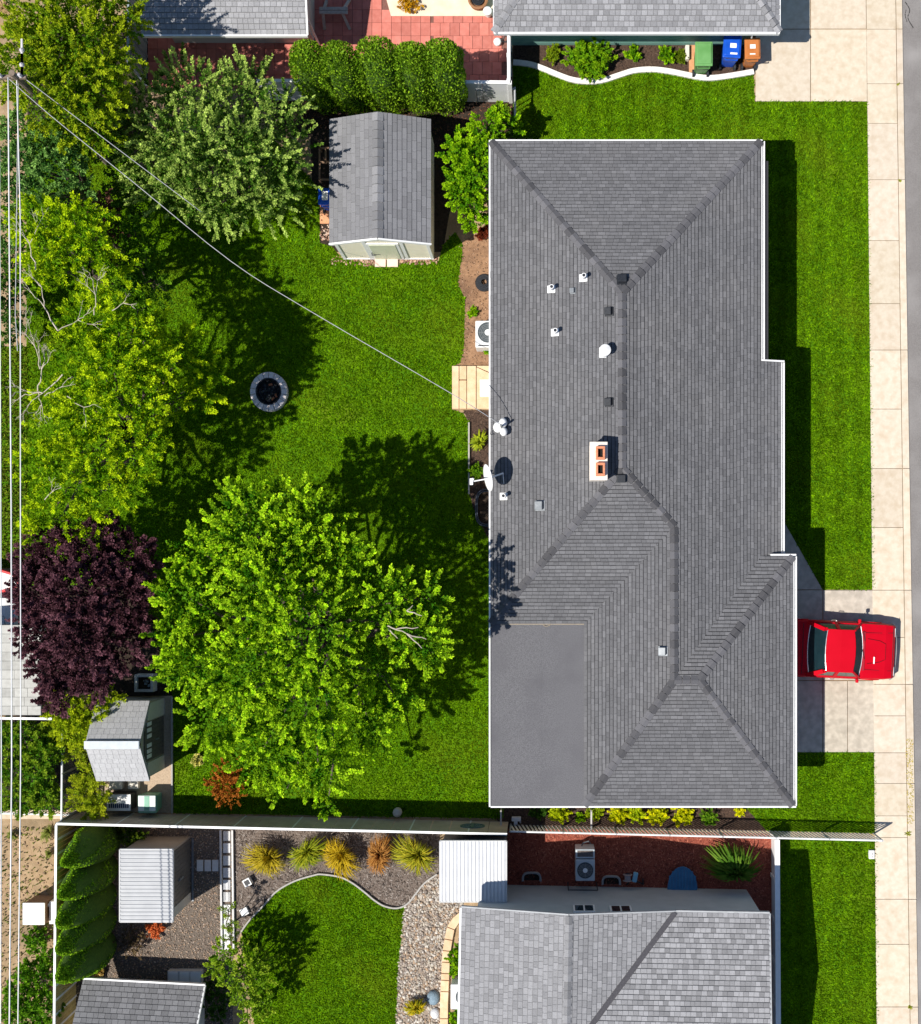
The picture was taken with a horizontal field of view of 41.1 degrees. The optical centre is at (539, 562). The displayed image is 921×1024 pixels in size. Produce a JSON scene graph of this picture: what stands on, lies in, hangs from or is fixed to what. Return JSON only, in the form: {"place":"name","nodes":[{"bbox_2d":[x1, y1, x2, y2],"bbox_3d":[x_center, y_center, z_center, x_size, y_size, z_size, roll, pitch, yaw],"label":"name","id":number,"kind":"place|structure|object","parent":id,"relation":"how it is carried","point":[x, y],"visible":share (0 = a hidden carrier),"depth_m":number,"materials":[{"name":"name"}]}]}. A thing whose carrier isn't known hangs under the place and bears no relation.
{"place":"outdoors","nodes":[
{"label":"outdoors","id":0,"kind":"place"},
{"bbox_2d":[0,233,1,1023],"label":"power line","id":1,"kind":"object","parent":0,"point":[1,637],"visible":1,"depth_m":33.05,"materials":[{"name":"metal"}]},
{"bbox_2d":[1,347,26,567],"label":"alley grass","id":2,"kind":"structure","parent":0,"point":[5,499],"depth_m":39.99,"materials":[{"name":"green plant"}]},
{"bbox_2d":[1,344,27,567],"bbox_3d":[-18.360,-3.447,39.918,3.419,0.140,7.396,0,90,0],"label":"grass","id":3,"kind":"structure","parent":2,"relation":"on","point":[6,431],"depth_m":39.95,"materials":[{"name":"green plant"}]},
{"bbox_2d":[96,696,170,812],"bbox_3d":[-13.228,6.257,39.986,2.515,0.001,3.838,0,90,0],"label":"concrete pad","id":4,"kind":"object","parent":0,"point":[159,781],"visible":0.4,"depth_m":39.99,"materials":[{"name":"beige concrete"}]},
{"bbox_2d":[107,791,136,810],"bbox_3d":[-13.537,7.717,39.674,0.760,0.652,0.520,0,90,0],"label":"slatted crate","id":5,"kind":"object","parent":4,"relation":"on","point":[126,800],"visible":0.94,"depth_m":39.36,"materials":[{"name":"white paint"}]},
{"bbox_2d":[84,697,164,780],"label":"shed","id":6,"kind":"structure","parent":4,"relation":"on","point":[124,742],"depth_m":37.89,"materials":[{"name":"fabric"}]},
{"bbox_2d":[76,826,232,1023],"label":"gravel","id":7,"kind":"structure","parent":0,"point":[176,916],"depth_m":39.98,"materials":[{"name":"grey gravel"}]},
{"bbox_2d":[53,824,77,1023],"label":"wooden fence","id":8,"kind":"object","parent":7,"relation":"on","point":[66,994],"visible":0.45,"depth_m":38.59,"materials":[{"name":"brown wood"}]},
{"bbox_2d":[54,932,116,984],"bbox_3d":[-14.374,12.438,38.236,1.414,3.528,1.364,0,90,0],"label":"cedar cone","id":9,"kind":"object","parent":7,"relation":"on","point":[94,959],"visible":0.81,"depth_m":37.87,"materials":[{"name":"green plant"}]},
{"bbox_2d":[54,907,116,956],"bbox_3d":[-14.376,11.631,38.236,1.338,3.529,1.343,40,90,0],"label":"cedar cone","id":10,"kind":"object","parent":7,"relation":"on","point":[71,941],"visible":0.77,"depth_m":37.84,"materials":[{"name":"green plant"}]},
{"bbox_2d":[55,883,116,929],"bbox_3d":[-14.377,10.789,38.238,1.403,3.525,1.367,0,90,0],"label":"cedar cone","id":11,"kind":"object","parent":7,"relation":"on","point":[72,914],"visible":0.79,"depth_m":37.83,"materials":[{"name":"green plant"}]},
{"bbox_2d":[56,855,118,900],"bbox_3d":[-14.304,9.984,38.237,1.371,3.526,1.380,0,90,0],"label":"cedar cone","id":12,"kind":"object","parent":7,"relation":"on","point":[80,883],"visible":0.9,"depth_m":37.93,"materials":[{"name":"green plant"}]},
{"bbox_2d":[59,826,120,868],"bbox_3d":[-14.210,9.019,38.239,1.382,3.523,1.381,0,90,0],"label":"cedar cone","id":13,"kind":"object","parent":7,"relation":"on","point":[87,846],"visible":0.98,"depth_m":38.12,"materials":[{"name":"green plant"}]},
{"bbox_2d":[119,836,193,922],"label":"metal shed","id":14,"kind":"structure","parent":7,"relation":"on","point":[154,879],"depth_m":37.90,"materials":[{"name":"white metal"}]},
{"bbox_2d":[202,978,234,1023],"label":"laurel hedge","id":15,"kind":"object","parent":7,"relation":"on","point":[214,1008],"visible":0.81,"depth_m":39.55,"materials":[{"name":"green plant"}]},
{"bbox_2d":[223,831,230,949],"bbox_3d":[-10.215,10.701,40.000,0.232,0.100,3.880,0,90,0],"label":"fence","id":16,"kind":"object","parent":7,"relation":"on","point":[226,861],"depth_m":39.95,"materials":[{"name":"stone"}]},
{"bbox_2d":[24,133,503,819],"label":"back lawn","id":17,"kind":"structure","parent":0,"point":[320,479],"depth_m":39.99,"materials":[{"name":"green plant"}]},
{"bbox_2d":[0,39,110,165],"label":"utility pole","id":18,"kind":"object","parent":17,"relation":"on","point":[21,78],"visible":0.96,"depth_m":33.03,"materials":[{"name":"brown wood"}]},
{"bbox_2d":[7,77,11,1023],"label":"power line","id":19,"kind":"object","parent":18,"relation":"attached to","point":[11,540],"visible":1,"depth_m":33.02,"materials":[{"name":"metal"}]},
{"bbox_2d":[16,80,20,1023],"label":"power line","id":20,"kind":"object","parent":18,"relation":"attached to","point":[20,558],"visible":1,"depth_m":33.11,"materials":[{"name":"metal"}]},
{"bbox_2d":[0,96,111,254],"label":"holly tree","id":21,"kind":"object","parent":17,"relation":"on","point":[81,181],"visible":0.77,"depth_m":35.26,"materials":[{"name":"green plant"}]},
{"bbox_2d":[0,191,138,298],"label":"locust tree","id":22,"kind":"object","parent":17,"relation":"on","point":[94,265],"visible":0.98,"depth_m":34.73,"materials":[{"name":"green plant"}]},
{"bbox_2d":[81,188,130,266],"bbox_3d":[-12.943,-10.037,38.068,1.482,4.069,2.351,0,90,0],"label":"prune bush","id":23,"kind":"object","parent":17,"relation":"on","point":[108,201],"visible":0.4,"depth_m":36.63,"materials":[{"name":"green plant"}]},
{"bbox_2d":[5,206,234,556],"bbox_3d":[-12.178,-5.057,36.702,6.293,6.815,9.784,0,90,0],"label":"locust tree","id":24,"kind":"object","parent":17,"relation":"on","point":[139,430],"visible":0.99,"depth_m":34.83,"materials":[{"name":"green plant"}]},
{"bbox_2d":[92,134,155,225],"bbox_3d":[-12.548,-11.884,38.317,2.243,3.570,2.956,21,90,0],"label":"shade tree","id":25,"kind":"object","parent":17,"relation":"on","point":[120,187],"visible":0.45,"depth_m":37.22,"materials":[{"name":"green plant"}]},
{"bbox_2d":[99,211,176,336],"bbox_3d":[-12.045,-8.761,38.033,2.080,4.138,3.809,0,90,0],"label":"shade tree","id":26,"kind":"object","parent":17,"relation":"on","point":[162,282],"visible":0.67,"depth_m":36.91,"materials":[{"name":"green plant"}]},
{"bbox_2d":[104,42,323,243],"bbox_3d":[-9.914,-12.556,37.361,6.924,5.479,5.987,0,90,0],"label":"silver tree","id":27,"kind":"object","parent":17,"relation":"on","point":[238,184],"visible":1,"depth_m":36.18,"materials":[{"name":"green plant"}]},
{"bbox_2d":[203,756,247,810],"bbox_3d":[-10.126,7.109,39.408,1.478,1.208,1.722,0,90,0],"label":"orange shrub","id":28,"kind":"object","parent":17,"relation":"on","point":[222,792],"visible":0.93,"depth_m":39.31,"materials":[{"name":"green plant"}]},
{"bbox_2d":[250,372,288,411],"bbox_3d":[-8.798,-5.553,39.850,1.200,0.300,1.272,0,90,0],"label":"fire pit","id":29,"kind":"object","parent":17,"relation":"on","point":[257,382],"visible":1,"depth_m":39.70,"materials":[{"name":"grey stone"}]},
{"bbox_2d":[138,471,463,821],"bbox_3d":[-7.257,2.332,36.169,8.697,7.883,8.777,35,90,0],"label":"maple tree","id":30,"kind":"object","parent":17,"relation":"on","point":[325,632],"visible":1,"depth_m":34.12,"materials":[{"name":"green plant"}]},
{"bbox_2d":[241,842,287,878],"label":"fountain grass","id":31,"kind":"object","parent":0,"point":[265,859],"depth_m":39.26,"materials":[{"name":"yellow plant"}]},
{"bbox_2d":[242,875,403,1023],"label":"garden lawn","id":32,"kind":"structure","parent":0,"point":[327,955],"depth_m":39.99,"materials":[{"name":"green plant"}]},
{"bbox_2d":[201,936,278,1023],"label":"young maple","id":33,"kind":"object","parent":32,"relation":"on","point":[243,973],"visible":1,"depth_m":38.23,"materials":[{"name":"green plant"}]},
{"bbox_2d":[241,873,436,931],"bbox_3d":[-6.590,10.809,39.950,6.616,0.110,1.524,-8,90,0],"label":"lawn edging","id":34,"kind":"object","parent":32,"relation":"on","point":[364,891],"visible":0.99,"depth_m":39.90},
{"bbox_2d":[148,0,506,87],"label":"patio","id":35,"kind":"structure","parent":0,"point":[473,38],"depth_m":39.95,"materials":[{"name":"brick"}]},
{"bbox_2d":[387,0,492,15],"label":"concrete pad","id":36,"kind":"object","parent":35,"relation":"on","point":[447,8],"visible":0.6,"depth_m":39.95,"materials":[{"name":"beige concrete"}]},
{"bbox_2d":[232,829,439,946],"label":"mulch","id":37,"kind":"object","parent":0,"point":[310,870],"visible":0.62,"depth_m":39.98,"materials":[{"name":"grey gravel"}]},
{"bbox_2d":[286,836,329,872],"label":"fountain grass","id":38,"kind":"object","parent":37,"relation":"on","point":[306,854],"depth_m":39.25,"materials":[{"name":"green plant"}]},
{"bbox_2d":[318,835,360,880],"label":"fountain grass","id":39,"kind":"object","parent":37,"relation":"on","point":[339,856],"depth_m":39.24,"materials":[{"name":"yellow plant"}]},
{"bbox_2d":[366,832,394,875],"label":"fountain grass","id":40,"kind":"object","parent":37,"relation":"on","point":[378,853],"depth_m":39.23,"materials":[{"name":"orange plant"}]},
{"bbox_2d":[389,833,438,875],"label":"fountain grass","id":41,"kind":"object","parent":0,"point":[413,856],"depth_m":39.23,"materials":[{"name":"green plant"}]},
{"bbox_2d":[395,874,463,1023],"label":"gravel","id":42,"kind":"structure","parent":0,"point":[435,939],"depth_m":39.97,"materials":[{"name":"beige gravel"}]},
{"bbox_2d":[0,0,909,1023],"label":"ground","id":43,"kind":"structure","parent":0,"point":[34,850],"depth_m":40.00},
{"bbox_2d":[1,236,37,350],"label":"alley bush","id":44,"kind":"object","parent":43,"relation":"on","point":[4,280],"visible":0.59,"depth_m":38.37,"materials":[{"name":"green plant"}]},
{"bbox_2d":[0,625,52,719],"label":"carport","id":45,"kind":"object","parent":43,"relation":"on","point":[28,685],"visible":0.49,"depth_m":37.61,"materials":[{"name":"fabric"}]},
{"bbox_2d":[0,826,54,1022],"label":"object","id":46,"kind":"object","parent":43,"relation":"on","point":[3,870],"visible":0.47,"depth_m":39.96,"materials":[{"name":"brown plant"}]},
{"bbox_2d":[1,940,66,1023],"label":"alley shrub","id":47,"kind":"object","parent":43,"relation":"on","point":[33,1008],"visible":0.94,"depth_m":38.49,"materials":[{"name":"green plant"}]},
{"bbox_2d":[23,895,53,924],"bbox_3d":[-16.087,11.184,39.487,0.750,1.025,0.700,0,90,0],"label":"utility cabinet","id":48,"kind":"object","parent":43,"relation":"on","point":[36,910],"visible":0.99,"depth_m":38.98,"materials":[{"name":"white metal"}]},
{"bbox_2d":[0,711,94,809],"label":"planting bed","id":49,"kind":"object","parent":43,"relation":"on","point":[57,768],"visible":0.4,"depth_m":39.99,"materials":[{"name":"soil"}]},
{"bbox_2d":[0,716,68,820],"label":"alley shrub","id":50,"kind":"object","parent":49,"relation":"on","point":[30,757],"visible":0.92,"depth_m":38.47,"materials":[{"name":"green plant"}]},
{"bbox_2d":[0,0,154,172],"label":"elm tree","id":51,"kind":"object","parent":43,"relation":"on","point":[45,63],"visible":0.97,"depth_m":34.11,"materials":[{"name":"green plant"}]},
{"bbox_2d":[40,684,127,751],"bbox_3d":[-14.383,4.819,38.770,3.017,2.670,2.169,0,90,0],"label":"golden shrub","id":52,"kind":"object","parent":43,"relation":"on","point":[72,726],"visible":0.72,"depth_m":37.92,"materials":[{"name":"green plant"}]},
{"bbox_2d":[27,28,147,134],"bbox_3d":[-14.779,-15.735,39.996,3.971,0.001,3.529,0,90,0],"label":"planting bed","id":53,"kind":"object","parent":43,"relation":"on","point":[125,83],"visible":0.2,"depth_m":40.00,"materials":[{"name":"soil"}]},
{"bbox_2d":[127,0,147,85],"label":"blue grey fence","id":54,"kind":"object","parent":53,"relation":"on","point":[141,49],"visible":0.3,"depth_m":39.11,"materials":[{"name":"wood"}]},
{"bbox_2d":[59,724,116,820],"bbox_3d":[-14.282,6.610,39.120,1.675,1.981,3.313,0,90,0],"label":"golden shrub","id":55,"kind":"object","parent":43,"relation":"on","point":[89,799],"visible":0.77,"depth_m":38.63,"materials":[{"name":"green plant"}]},
{"bbox_2d":[26,585,171,716],"bbox_3d":[-14.382,2.904,39.987,4.765,0.001,4.338,0,90,0],"label":"planting bed","id":56,"kind":"object","parent":43,"relation":"on","point":[125,685],"visible":0.17,"depth_m":39.99,"materials":[{"name":"soil"}]},
{"bbox_2d":[2,507,166,718],"bbox_3d":[-13.456,1.534,37.279,4.812,5.645,6.361,0,90,0],"label":"plum tree","id":57,"kind":"object","parent":56,"relation":"on","point":[48,570],"visible":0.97,"depth_m":35.64,"materials":[{"name":"purple plant"}]},
{"bbox_2d":[72,977,205,1023],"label":"shingled garage","id":58,"kind":"structure","parent":43,"relation":"on","point":[101,1000],"depth_m":38.59,"materials":[{"name":"grey"}]},
{"bbox_2d":[139,0,319,44],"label":"roof","id":59,"kind":"structure","parent":43,"relation":"on","point":[236,21],"depth_m":37.39,"materials":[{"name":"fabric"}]},
{"bbox_2d":[56,812,507,834],"bbox_3d":[-8.068,8.318,39.112,14.099,1.775,0.070,1,90,0],"label":"fence","id":60,"kind":"object","parent":43,"relation":"on","point":[283,823],"visible":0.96,"depth_m":38.89,"materials":[{"name":"white paint"}]},
{"bbox_2d":[329,112,433,259],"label":"garden shed","id":61,"kind":"structure","parent":43,"relation":"on","point":[381,185],"depth_m":37.60,"materials":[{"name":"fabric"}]},
{"bbox_2d":[366,243,403,258],"bbox_3d":[-4.910,-9.858,38.960,1.000,1.880,0.136,0,90,0],"label":"door","id":62,"kind":"structure","parent":61,"relation":"in","point":[377,250],"depth_m":38.79,"materials":[{"name":"white paint"}]},
{"bbox_2d":[273,100,512,251],"bbox_3d":[-4.809,-12.684,39.995,8.029,0.001,5.074,0,90,0],"label":"planting bed","id":63,"kind":"object","parent":43,"relation":"on","point":[317,134],"visible":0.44,"depth_m":39.99,"materials":[{"name":"soil"}]},
{"bbox_2d":[288,38,339,115],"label":"cedar column","id":64,"kind":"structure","parent":63,"relation":"on","point":[304,59],"depth_m":36.84,"materials":[{"name":"green plant"}]},
{"bbox_2d":[319,40,369,115],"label":"cedar column","id":65,"kind":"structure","parent":63,"relation":"on","point":[337,60],"depth_m":36.87,"materials":[{"name":"green plant"}]},
{"bbox_2d":[352,35,408,114],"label":"cedar column","id":66,"kind":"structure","parent":63,"relation":"on","point":[376,59],"depth_m":36.82,"materials":[{"name":"green plant"}]},
{"bbox_2d":[256,79,512,103],"bbox_3d":[-4.882,-15.088,39.182,8.004,1.635,0.121,0,90,0],"label":"vinyl fence","id":67,"kind":"object","parent":63,"relation":"on","point":[502,90],"visible":0.27,"depth_m":39.00,"materials":[{"name":"white paint"}]},
{"bbox_2d":[393,40,437,116],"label":"cedar column","id":68,"kind":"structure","parent":63,"relation":"on","point":[411,67],"depth_m":36.86,"materials":[{"name":"green plant"}]},
{"bbox_2d":[434,100,526,233],"bbox_3d":[-2.050,-12.527,38.726,2.383,2.770,4.233,19,90,0],"label":"corner tree","id":69,"kind":"object","parent":63,"relation":"on","point":[466,161],"visible":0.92,"depth_m":37.94,"materials":[{"name":"green plant"}]},
{"bbox_2d":[421,37,468,116],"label":"cedar column","id":70,"kind":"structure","parent":43,"relation":"on","point":[447,70],"depth_m":36.95,"materials":[{"name":"green plant"}]},
{"bbox_2d":[440,912,459,1023],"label":"block border","id":71,"kind":"object","parent":43,"relation":"on","point":[447,946],"visible":0.96,"depth_m":39.87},
{"bbox_2d":[452,366,488,408],"bbox_3d":[-2.017,-5.708,39.945,1.670,0.210,1.403,0,90,0],"label":"back step","id":72,"kind":"object","parent":43,"relation":"on","point":[463,389],"visible":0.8,"depth_m":39.84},
{"bbox_2d":[455,233,488,366],"bbox_3d":[-2.015,-8.860,39.994,1.676,0.001,4.926,0,90,0],"label":"planting bed","id":73,"kind":"object","parent":43,"relation":"on","point":[469,281],"visible":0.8,"depth_m":39.99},
{"bbox_2d":[439,828,506,902],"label":"white shed","id":74,"kind":"structure","parent":43,"relation":"on","point":[472,868],"depth_m":37.89,"materials":[{"name":"metal"}]},
{"bbox_2d":[463,410,488,537],"bbox_3d":[-1.838,-2.493,39.994,1.324,0.001,4.985,0,90,0],"label":"planting bed","id":75,"kind":"object","parent":43,"relation":"on","point":[472,425],"visible":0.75,"depth_m":39.99,"materials":[{"name":"brown soil"}]},
{"bbox_2d":[457,882,771,1023],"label":"grey walled house","id":76,"kind":"structure","parent":43,"relation":"on","point":[538,954],"depth_m":36.36,"materials":[{"name":"paint"}]},
{"bbox_2d":[667,867,696,889],"bbox_3d":[4.638,10.264,39.787,0.980,0.058,0.777,0,90,0],"label":"well cover","id":77,"kind":"object","parent":76,"relation":"attached to","point":[682,878],"visible":1,"depth_m":39.76,"materials":[{"name":"blue plastic"}]},
{"bbox_2d":[495,808,766,830],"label":"mulch","id":78,"kind":"object","parent":43,"relation":"on","point":[602,825],"visible":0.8,"depth_m":39.98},
{"bbox_2d":[509,824,882,841],"bbox_3d":[4.977,8.696,39.455,11.909,1.090,0.062,1,90,0],"label":"chain link fence","id":79,"kind":"object","parent":78,"relation":"on","point":[615,830],"visible":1,"depth_m":39.26,"materials":[{"name":"grey metal"}]},
{"bbox_2d":[513,36,754,78],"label":"mulch","id":80,"kind":"object","parent":43,"relation":"on","point":[621,61],"visible":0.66,"depth_m":39.98,"materials":[{"name":"brown wood"}]},
{"bbox_2d":[560,37,617,83],"bbox_3d":[1.560,-16.363,39.538,1.710,0.951,1.532,33,90,0],"label":"hosta shrub","id":81,"kind":"object","parent":80,"relation":"on","point":[589,60],"visible":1,"depth_m":39.45,"materials":[{"name":"green plant"}]},
{"bbox_2d":[692,42,712,76],"bbox_3d":[5.231,-16.172,39.472,0.561,1.055,0.848,0,90,0],"label":"wheelie bin","id":82,"kind":"object","parent":80,"relation":"on","point":[703,59],"visible":1,"depth_m":38.98,"materials":[{"name":"green plastic"}]},
{"bbox_2d":[718,35,741,70],"bbox_3d":[6.122,-16.391,39.440,0.571,1.120,0.805,3,90,0],"label":"wheelie bin","id":83,"kind":"object","parent":80,"relation":"on","point":[731,53],"visible":0.98,"depth_m":38.92,"materials":[{"name":"blue plastic"}]},
{"bbox_2d":[740,38,760,70],"bbox_3d":[6.782,-16.356,39.480,0.512,1.039,0.747,0,90,0],"label":"wheelie bin","id":84,"kind":"object","parent":80,"relation":"on","point":[751,54],"visible":1,"depth_m":39.00,"materials":[{"name":"orange plastic"}]},
{"bbox_2d":[491,0,782,44],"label":"teal house","id":85,"kind":"structure","parent":43,"relation":"on","point":[613,22],"depth_m":37.30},
{"bbox_2d":[507,828,771,977],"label":"mulch","id":86,"kind":"object","parent":43,"relation":"on","point":[639,857],"visible":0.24,"depth_m":39.98,"materials":[{"name":"red wood"}]},
{"bbox_2d":[575,841,594,880],"bbox_3d":[1.457,9.610,39.593,0.620,0.814,1.194,0,90,0],"label":"air conditioner","id":87,"kind":"object","parent":86,"relation":"on","point":[584,862],"visible":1,"depth_m":39.23,"materials":[{"name":"grey metal"}]},
{"bbox_2d":[700,842,763,881],"bbox_3d":[6.201,9.653,39.531,2.092,0.899,1.259,0,90,0],"label":"yucca plant","id":88,"kind":"object","parent":86,"relation":"on","point":[731,865],"visible":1,"depth_m":39.27,"materials":[{"name":"green plant"}]},
{"bbox_2d":[770,833,780,1023],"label":"white fence","id":89,"kind":"object","parent":86,"relation":"on","point":[775,954],"visible":0.91,"depth_m":39.06,"materials":[{"name":"plastic"}]},
{"bbox_2d":[488,139,796,807],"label":"hip roof house","id":90,"kind":"structure","parent":43,"relation":"on","point":[642,620],"depth_m":36.94,"materials":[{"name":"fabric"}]},
{"bbox_2d":[896,0,917,1023],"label":"kerb","id":91,"kind":"structure","parent":43,"relation":"on","point":[913,975],"depth_m":39.94,"materials":[{"name":"concrete"}]},
{"bbox_2d":[511,65,875,591],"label":"front lawn","id":92,"kind":"structure","parent":0,"point":[781,263],"depth_m":39.99,"materials":[{"name":"green plant"}]},
{"bbox_2d":[513,59,753,84],"bbox_3d":[3.054,-15.899,39.955,7.878,0.130,0.704,2,90,0],"label":"garden edging","id":93,"kind":"object","parent":92,"relation":"on","point":[615,76],"visible":1,"depth_m":39.89,"materials":[{"name":"grey concrete"}]},
{"bbox_2d":[743,751,876,834],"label":"front lawn","id":94,"kind":"structure","parent":0,"point":[830,800],"depth_m":39.99,"materials":[{"name":"green plant"}]},
{"bbox_2d":[755,0,866,101],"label":"driveway","id":95,"kind":"structure","parent":0,"point":[838,52],"depth_m":39.96,"materials":[{"name":"concrete"}]},
{"bbox_2d":[785,524,873,751],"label":"driveway","id":96,"kind":"structure","parent":0,"point":[846,605],"depth_m":39.96,"materials":[{"name":"concrete"}]},
{"bbox_2d":[797,618,896,682],"bbox_3d":[9.406,2.807,39.312,4.268,1.379,2.054,0,90,0],"label":"parked car","id":97,"kind":"object","parent":96,"relation":"on","point":[859,649],"visible":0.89,"depth_m":39.09,"materials":[{"name":"red paint"}]},
{"bbox_2d":[780,838,879,1023],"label":"side lawn","id":98,"kind":"structure","parent":0,"point":[818,934],"depth_m":39.99,"materials":[{"name":"green plant"}]},
{"bbox_2d":[866,0,909,1023],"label":"pavement","id":99,"kind":"structure","parent":0,"point":[892,937],"depth_m":39.95,"materials":[{"name":"concrete"}]},
{"bbox_2d":[902,0,920,1023],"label":"road","id":100,"kind":"structure","parent":0,"point":[912,84],"depth_m":39.99,"materials":[{"name":"grey asphalt"}]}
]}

